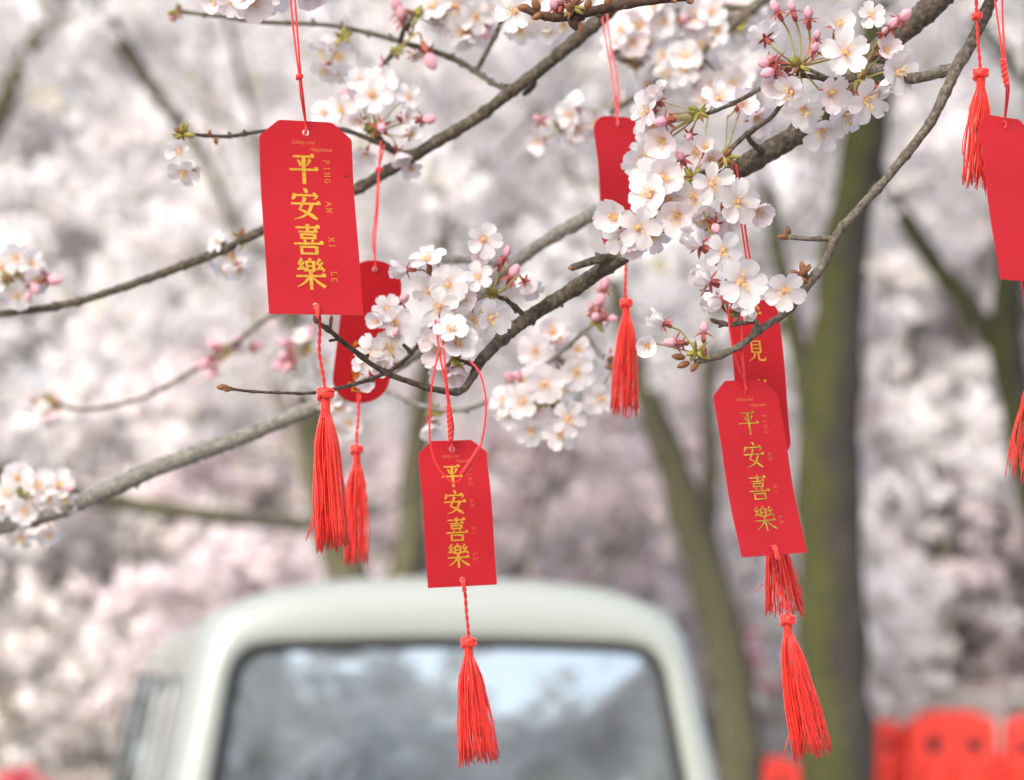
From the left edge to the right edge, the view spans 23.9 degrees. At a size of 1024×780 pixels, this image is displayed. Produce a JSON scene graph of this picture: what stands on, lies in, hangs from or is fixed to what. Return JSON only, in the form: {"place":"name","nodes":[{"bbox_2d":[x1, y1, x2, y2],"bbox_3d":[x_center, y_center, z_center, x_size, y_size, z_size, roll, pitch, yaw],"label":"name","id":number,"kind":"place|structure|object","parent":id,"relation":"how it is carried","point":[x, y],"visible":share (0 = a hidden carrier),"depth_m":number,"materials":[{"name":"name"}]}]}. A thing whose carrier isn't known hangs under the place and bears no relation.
{"place":"outdoors","nodes":[
{"label":"outdoors","id":0,"kind":"place"},
{"bbox_2d":[19,314,335,430],"bbox_3d":[-0.331,-0.042,2.417,0.377,0.152,0.066,-2,-7,19],"label":"cherry branch","id":1,"kind":"object","parent":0,"point":[49,421],"visible":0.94,"depth_m":2.40,"materials":[{"name":"pink plant"}]},
{"bbox_2d":[0,0,621,317],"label":"cherry branch","id":2,"kind":"object","parent":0,"point":[374,87],"visible":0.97,"depth_m":1.69,"materials":[{"name":"white plant"}]},
{"bbox_2d":[333,140,401,568],"bbox_3d":[-0.098,-0.028,1.622,0.040,0.294,0.044,2,-7,-20],"label":"wish tag","id":3,"kind":"object","parent":2,"relation":"hanging from","point":[375,283],"visible":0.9,"depth_m":1.62,"materials":[{"name":"red paper"}]},
{"bbox_2d":[167,0,588,89],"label":"cherry branch","id":4,"kind":"object","parent":2,"relation":"attached to","point":[464,25],"visible":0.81,"depth_m":1.75,"materials":[{"name":"white plant"}]},
{"bbox_2d":[594,13,640,419],"bbox_3d":[0.064,-0.122,1.608,0.040,0.285,0.042,-6,-9,41],"label":"wish tag","id":5,"kind":"object","parent":2,"relation":"hanging from","point":[613,141],"visible":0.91,"depth_m":1.60,"materials":[{"name":"red paper"}]},
{"bbox_2d":[0,204,622,549],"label":"cherry branch","id":6,"kind":"object","parent":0,"point":[538,388],"visible":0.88,"depth_m":1.77,"materials":[{"name":"white plant"}]},
{"bbox_2d":[1,672,966,779],"bbox_3d":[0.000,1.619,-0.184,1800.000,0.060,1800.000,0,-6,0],"label":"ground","id":7,"kind":"structure","parent":0,"point":[67,767],"depth_m":40.59,"materials":[{"name":"plant"}]},
{"bbox_2d":[0,337,59,395],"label":"cherry tree","id":8,"kind":"object","parent":7,"relation":"on","point":[22,360],"visible":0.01,"depth_m":42.66,"materials":[{"name":"white plant"}]},
{"bbox_2d":[4,577,62,662],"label":"cherry tree","id":9,"kind":"object","parent":7,"relation":"on","point":[5,603],"visible":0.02,"depth_m":37.65,"materials":[{"name":"pink plant"}]},
{"bbox_2d":[0,365,109,694],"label":"cherry tree","id":10,"kind":"object","parent":7,"relation":"on","point":[6,406],"depth_m":42.82,"materials":[{"name":"pink plant"}]},
{"bbox_2d":[0,382,111,631],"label":"cherry tree","id":11,"kind":"object","parent":7,"relation":"on","point":[23,559],"visible":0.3,"depth_m":25.48,"materials":[{"name":"pink plant"}]},
{"bbox_2d":[5,380,134,602],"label":"cherry tree","id":12,"kind":"object","parent":7,"relation":"on","point":[18,384],"depth_m":42.19,"materials":[{"name":"pink plant"}]},
{"bbox_2d":[18,664,122,751],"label":"cherry tree","id":13,"kind":"object","parent":7,"relation":"on","point":[97,738],"depth_m":46.02,"materials":[{"name":"pink plant"}]},
{"bbox_2d":[3,0,147,281],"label":"cherry tree","id":14,"kind":"object","parent":7,"relation":"on","point":[19,9],"visible":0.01,"depth_m":41.56,"materials":[{"name":"white plant"}]},
{"bbox_2d":[0,397,170,771],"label":"cherry tree","id":15,"kind":"object","parent":7,"relation":"on","point":[10,716],"visible":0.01,"depth_m":37.67,"materials":[{"name":"pink plant"}]},
{"bbox_2d":[0,273,173,713],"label":"cherry tree","id":16,"kind":"object","parent":7,"relation":"on","point":[12,338],"visible":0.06,"depth_m":27.78,"materials":[{"name":"pink plant"}]},
{"bbox_2d":[9,410,172,731],"bbox_3d":[-5.421,3.679,40.757,11.956,7.885,10.252,3,-7,-22],"label":"cherry tree","id":17,"kind":"object","parent":7,"relation":"on","point":[155,549],"visible":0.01,"depth_m":38.35,"materials":[{"name":"pink plant"}]},
{"bbox_2d":[36,537,169,765],"bbox_3d":[-4.770,3.824,36.964,9.280,6.120,7.957,0,-7,3],"label":"cherry tree","id":18,"kind":"object","parent":7,"relation":"on","point":[105,740],"visible":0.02,"depth_m":37.14,"materials":[{"name":"pink plant"}]},
{"bbox_2d":[1,1,246,718],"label":"cherry tree","id":19,"kind":"object","parent":7,"relation":"on","point":[34,365],"visible":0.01,"depth_m":48.76,"materials":[{"name":"white plant"}]},
{"bbox_2d":[0,0,314,388],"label":"cherry tree","id":20,"kind":"object","parent":7,"relation":"on","point":[14,124],"visible":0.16,"depth_m":36.12,"materials":[{"name":"white plant"}]},
{"bbox_2d":[0,0,548,565],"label":"cherry tree","id":21,"kind":"object","parent":7,"relation":"on","point":[34,152],"visible":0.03,"depth_m":38.22,"materials":[{"name":"white plant"}]},
{"bbox_2d":[0,287,614,779],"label":"cherry tree","id":22,"kind":"object","parent":7,"relation":"on","point":[20,645],"visible":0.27,"depth_m":23.49,"materials":[{"name":"pink plant"}]},
{"bbox_2d":[217,14,407,327],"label":"cherry tree","id":23,"kind":"object","parent":7,"relation":"on","point":[267,41],"depth_m":46.09,"materials":[{"name":"white plant"}]},
{"bbox_2d":[57,0,627,545],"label":"cherry tree","id":24,"kind":"object","parent":7,"relation":"on","point":[139,238],"visible":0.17,"depth_m":20.38,"materials":[{"name":"white plant"}]},
{"bbox_2d":[0,218,702,562],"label":"cherry tree","id":25,"kind":"object","parent":7,"relation":"on","point":[29,380],"visible":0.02,"depth_m":26.55,"materials":[{"name":"white plant"}]},
{"bbox_2d":[0,0,809,384],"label":"cherry tree","id":26,"kind":"object","parent":7,"relation":"on","point":[42,128],"visible":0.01,"depth_m":35.28,"materials":[{"name":"white plant"}]},
{"bbox_2d":[0,4,870,360],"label":"cherry tree","id":27,"kind":"object","parent":7,"relation":"on","point":[52,98],"visible":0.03,"depth_m":35.58,"materials":[{"name":"white plant"}]},
{"bbox_2d":[0,0,889,730],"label":"cherry tree","id":28,"kind":"object","parent":7,"relation":"on","point":[154,326],"visible":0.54,"depth_m":13.07,"materials":[{"name":"white plant"}]},
{"bbox_2d":[170,7,734,578],"bbox_3d":[-0.613,0.068,23.175,5.483,8.639,6.485,0,-6,0],"label":"cherry tree","id":29,"kind":"object","parent":7,"relation":"on","point":[460,239],"visible":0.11,"depth_m":23.30,"materials":[{"name":"white plant"}]},
{"bbox_2d":[3,256,905,723],"bbox_3d":[-1.178,1.310,20.904,8.147,5.648,8.133,2,-7,-14],"label":"cherry tree","id":30,"kind":"object","parent":7,"relation":"on","point":[243,562],"visible":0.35,"depth_m":20.38,"materials":[{"name":"pink plant"}]},
{"bbox_2d":[0,111,919,746],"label":"cherry tree","id":31,"kind":"object","parent":7,"relation":"on","point":[82,389],"visible":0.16,"depth_m":24.11,"materials":[{"name":"white plant"}]},
{"bbox_2d":[0,0,975,580],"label":"cherry tree","id":32,"kind":"object","parent":7,"relation":"on","point":[104,54],"visible":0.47,"depth_m":13.95,"materials":[{"name":"white plant"}]},
{"bbox_2d":[105,319,976,772],"bbox_3d":[0.761,2.466,26.604,8.665,6.665,10.106,-1,-7,12],"label":"cherry tree","id":33,"kind":"object","parent":7,"relation":"on","point":[887,589],"visible":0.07,"depth_m":25.50,"materials":[{"name":"pink plant"}]},
{"bbox_2d":[153,0,1023,779],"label":"cherry tree","id":34,"kind":"object","parent":7,"relation":"on","point":[693,510],"visible":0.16,"depth_m":16.91,"materials":[{"name":"brown plant"}]},
{"bbox_2d":[168,0,1019,373],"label":"cherry tree","id":35,"kind":"object","parent":7,"relation":"on","point":[514,290],"visible":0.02,"depth_m":37.00,"materials":[{"name":"white plant"}]},
{"bbox_2d":[543,530,681,601],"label":"cherry tree","id":36,"kind":"object","parent":7,"relation":"on","point":[617,574],"depth_m":37.14,"materials":[{"name":"pink plant"}]},
{"bbox_2d":[357,0,1023,526],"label":"cherry tree","id":37,"kind":"object","parent":7,"relation":"on","point":[999,334],"visible":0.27,"depth_m":14.63,"materials":[{"name":"white plant"}]},
{"bbox_2d":[616,576,789,746],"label":"cherry tree","id":38,"kind":"object","parent":7,"relation":"on","point":[706,703],"depth_m":48.36,"materials":[{"name":"pink plant"}]},
{"bbox_2d":[646,557,773,730],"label":"cherry tree","id":39,"kind":"object","parent":7,"relation":"on","point":[705,708],"depth_m":40.42,"materials":[{"name":"pink plant"}]},
{"bbox_2d":[417,0,1023,779],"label":"cherry tree","id":40,"kind":"object","parent":7,"relation":"on","point":[827,374],"visible":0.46,"depth_m":11.89,"materials":[{"name":"brown plant"}]},
{"bbox_2d":[708,689,798,779],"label":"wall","id":41,"kind":"structure","parent":7,"relation":"on","point":[773,722],"depth_m":30.94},
{"bbox_2d":[743,628,793,692],"bbox_3d":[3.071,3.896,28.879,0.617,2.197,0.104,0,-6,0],"label":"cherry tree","id":42,"kind":"object","parent":7,"relation":"on","point":[772,654],"visible":0.33,"depth_m":28.96,"materials":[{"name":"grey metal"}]},
{"bbox_2d":[532,3,1023,405],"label":"cherry tree","id":43,"kind":"object","parent":7,"relation":"on","point":[790,155],"visible":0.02,"depth_m":34.68,"materials":[{"name":"white plant"}]},
{"bbox_2d":[763,756,799,779],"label":"plastic barrier","id":44,"kind":"object","parent":7,"relation":"on","point":[778,768],"visible":0.41,"depth_m":21.84,"materials":[{"name":"red plastic"}]},
{"bbox_2d":[540,232,1023,671],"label":"cherry tree","id":45,"kind":"object","parent":7,"relation":"on","point":[918,428],"visible":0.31,"depth_m":32.81,"materials":[{"name":"white plant"}]},
{"bbox_2d":[582,4,1023,680],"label":"cherry tree","id":46,"kind":"object","parent":7,"relation":"on","point":[952,134],"visible":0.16,"depth_m":32.91,"materials":[{"name":"white plant"}]},
{"bbox_2d":[611,105,1003,444],"bbox_3d":[9.968,-1.283,42.865,18.392,16.176,18.418,1,-7,-8],"label":"cherry tree","id":47,"kind":"object","parent":7,"relation":"on","point":[981,256],"visible":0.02,"depth_m":35.32,"materials":[{"name":"pink plant"}]},
{"bbox_2d":[619,464,1001,712],"bbox_3d":[2.789,3.118,37.913,8.541,5.921,8.525,5,-8,-37],"label":"cherry tree","id":48,"kind":"object","parent":7,"relation":"on","point":[916,545],"visible":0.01,"depth_m":37.25,"materials":[{"name":"pink plant"}]},
{"bbox_2d":[621,280,1013,669],"bbox_3d":[6.446,1.625,40.264,10.500,9.484,13.128,5,-8,-38],"label":"cherry tree","id":49,"kind":"object","parent":7,"relation":"on","point":[937,336],"visible":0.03,"depth_m":37.60,"materials":[{"name":"pink plant"}]},
{"bbox_2d":[629,414,1023,723],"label":"cherry tree","id":50,"kind":"object","parent":7,"relation":"on","point":[941,623],"visible":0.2,"depth_m":33.21,"materials":[{"name":"pink plant"}]},
{"bbox_2d":[789,349,966,587],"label":"cherry tree","id":51,"kind":"object","parent":7,"relation":"on","point":[895,357],"depth_m":48.51,"materials":[{"name":"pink plant"}]},
{"bbox_2d":[784,536,1023,713],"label":"cherry tree","id":52,"kind":"object","parent":7,"relation":"on","point":[1019,601],"visible":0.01,"depth_m":39.77,"materials":[{"name":"pink plant"}]},
{"bbox_2d":[794,466,1023,722],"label":"cherry tree","id":53,"kind":"object","parent":7,"relation":"on","point":[985,575],"visible":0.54,"depth_m":34.10,"materials":[{"name":"pink plant"}]},
{"bbox_2d":[834,4,1023,680],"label":"cherry tree","id":54,"kind":"object","parent":7,"relation":"on","point":[957,674],"visible":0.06,"depth_m":34.91,"materials":[{"name":"pink plant"}]},
{"bbox_2d":[867,681,1006,754],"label":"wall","id":55,"kind":"structure","parent":7,"relation":"on","point":[980,698],"depth_m":32.97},
{"bbox_2d":[903,710,1000,779],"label":"plastic barrier","id":56,"kind":"object","parent":7,"relation":"on","point":[950,744],"visible":1,"depth_m":26.80,"materials":[{"name":"red plastic"}]},
{"bbox_2d":[881,508,1022,680],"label":"cherry tree","id":57,"kind":"object","parent":7,"relation":"on","point":[941,662],"depth_m":45.72,"materials":[{"name":"pink plant"}]},
{"bbox_2d":[884,54,1022,531],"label":"cherry tree","id":58,"kind":"object","parent":7,"relation":"on","point":[906,382],"visible":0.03,"depth_m":35.95,"materials":[{"name":"pink plant"}]},
{"bbox_2d":[1000,713,1023,779],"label":"plastic barrier","id":59,"kind":"object","parent":7,"relation":"on","point":[1012,760],"visible":0.99,"depth_m":26.81,"materials":[{"name":"red plastic"}]},
{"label":"cherry tree","id":60,"kind":"object","parent":7,"relation":"on","visible":0},
{"bbox_2d":[198,0,329,23],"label":"cherry branch","id":61,"kind":"object","parent":60,"relation":"attached to","point":[254,11],"visible":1,"depth_m":1.49,"materials":[{"name":"white plant"}]},
{"bbox_2d":[216,0,953,395],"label":"cherry branch","id":62,"kind":"object","parent":60,"relation":"attached to","point":[668,200],"visible":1,"depth_m":1.47,"materials":[{"name":"white plant"}]},
{"bbox_2d":[259,0,363,552],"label":"wish tag","id":63,"kind":"object","parent":62,"relation":"hanging from","point":[309,224],"visible":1,"depth_m":1.40,"materials":[{"name":"red paper"}]},
{"bbox_2d":[418,319,499,769],"bbox_3d":[-0.032,0.091,1.449,0.049,0.271,0.049,0,-6,0],"label":"wish tag","id":64,"kind":"object","parent":62,"relation":"hanging from","point":[457,514],"visible":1,"depth_m":1.45,"materials":[{"name":"red paper"}]},
{"bbox_2d":[494,0,693,33],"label":"cherry branch","id":65,"kind":"object","parent":62,"relation":"attached to","point":[515,13],"visible":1,"depth_m":1.42,"materials":[{"name":"white plant"}]},
{"bbox_2d":[729,164,804,618],"bbox_3d":[0.155,0.001,1.477,0.051,0.277,0.022,4,-8,-34],"label":"wish tag","id":66,"kind":"object","parent":62,"relation":"hanging from","point":[763,357],"visible":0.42,"depth_m":1.47,"materials":[{"name":"red paper"}]},
{"bbox_2d":[636,0,997,371],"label":"cherry branch","id":67,"kind":"object","parent":62,"relation":"attached to","point":[742,287],"visible":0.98,"depth_m":1.39,"materials":[{"name":"white plant"}]},
{"bbox_2d":[713,304,831,762],"bbox_3d":[0.150,0.072,1.405,0.073,0.288,0.033,3,-7,-22],"label":"wish tag","id":68,"kind":"object","parent":67,"relation":"hanging from","point":[763,506],"visible":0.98,"depth_m":1.40,"materials":[{"name":"red paper"}]},
{"bbox_2d":[962,0,989,195],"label":"wish tag","id":69,"kind":"object","parent":67,"relation":"hanging from","point":[979,109],"visible":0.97,"depth_m":1.38,"materials":[{"name":"red fabric"}]},
{"bbox_2d":[0,5,1008,403],"label":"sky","id":70,"kind":"structure","parent":0,"point":[29,370],"materials":[{"name":"white"}]},
{"bbox_2d":[524,0,776,155],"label":"cherry branch","id":71,"kind":"object","parent":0,"point":[635,44],"visible":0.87,"depth_m":1.92,"materials":[{"name":"white plant"}]},
{"bbox_2d":[978,0,1023,484],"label":"wish tag","id":72,"kind":"object","parent":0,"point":[1002,142],"visible":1,"depth_m":1.36,"materials":[{"name":"red paper"}]},
{"label":"path","id":73,"kind":"structure","parent":0,"visible":0},
{"bbox_2d":[0,764,46,779],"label":"azalea shrub","id":74,"kind":"object","parent":73,"relation":"on","point":[20,774],"visible":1,"depth_m":16.87,"materials":[{"name":"red plant"}]},
{"bbox_2d":[111,577,716,779],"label":"minibus","id":75,"kind":"object","parent":73,"relation":"on","point":[352,679],"visible":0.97,"depth_m":6.56,"materials":[{"name":"beige paint"}]},
{"bbox_2d":[111,673,146,779],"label":"side window","id":76,"kind":"structure","parent":75,"relation":"in","point":[121,760],"depth_m":9.05,"materials":[{"name":"grey glass"}]},
{"bbox_2d":[122,674,160,779],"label":"side window","id":77,"kind":"structure","parent":75,"relation":"in","point":[139,737],"depth_m":8.07,"materials":[{"name":"grey glass"}]},
{"bbox_2d":[137,675,177,779],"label":"side window","id":78,"kind":"structure","parent":75,"relation":"in","point":[174,678],"depth_m":6.79,"materials":[{"name":"grey glass"}]},
{"bbox_2d":[875,720,904,779],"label":"plastic barrier","id":79,"kind":"object","parent":73,"relation":"on","point":[890,742],"visible":0.88,"depth_m":27.20,"materials":[{"name":"red plastic"}]}
]}

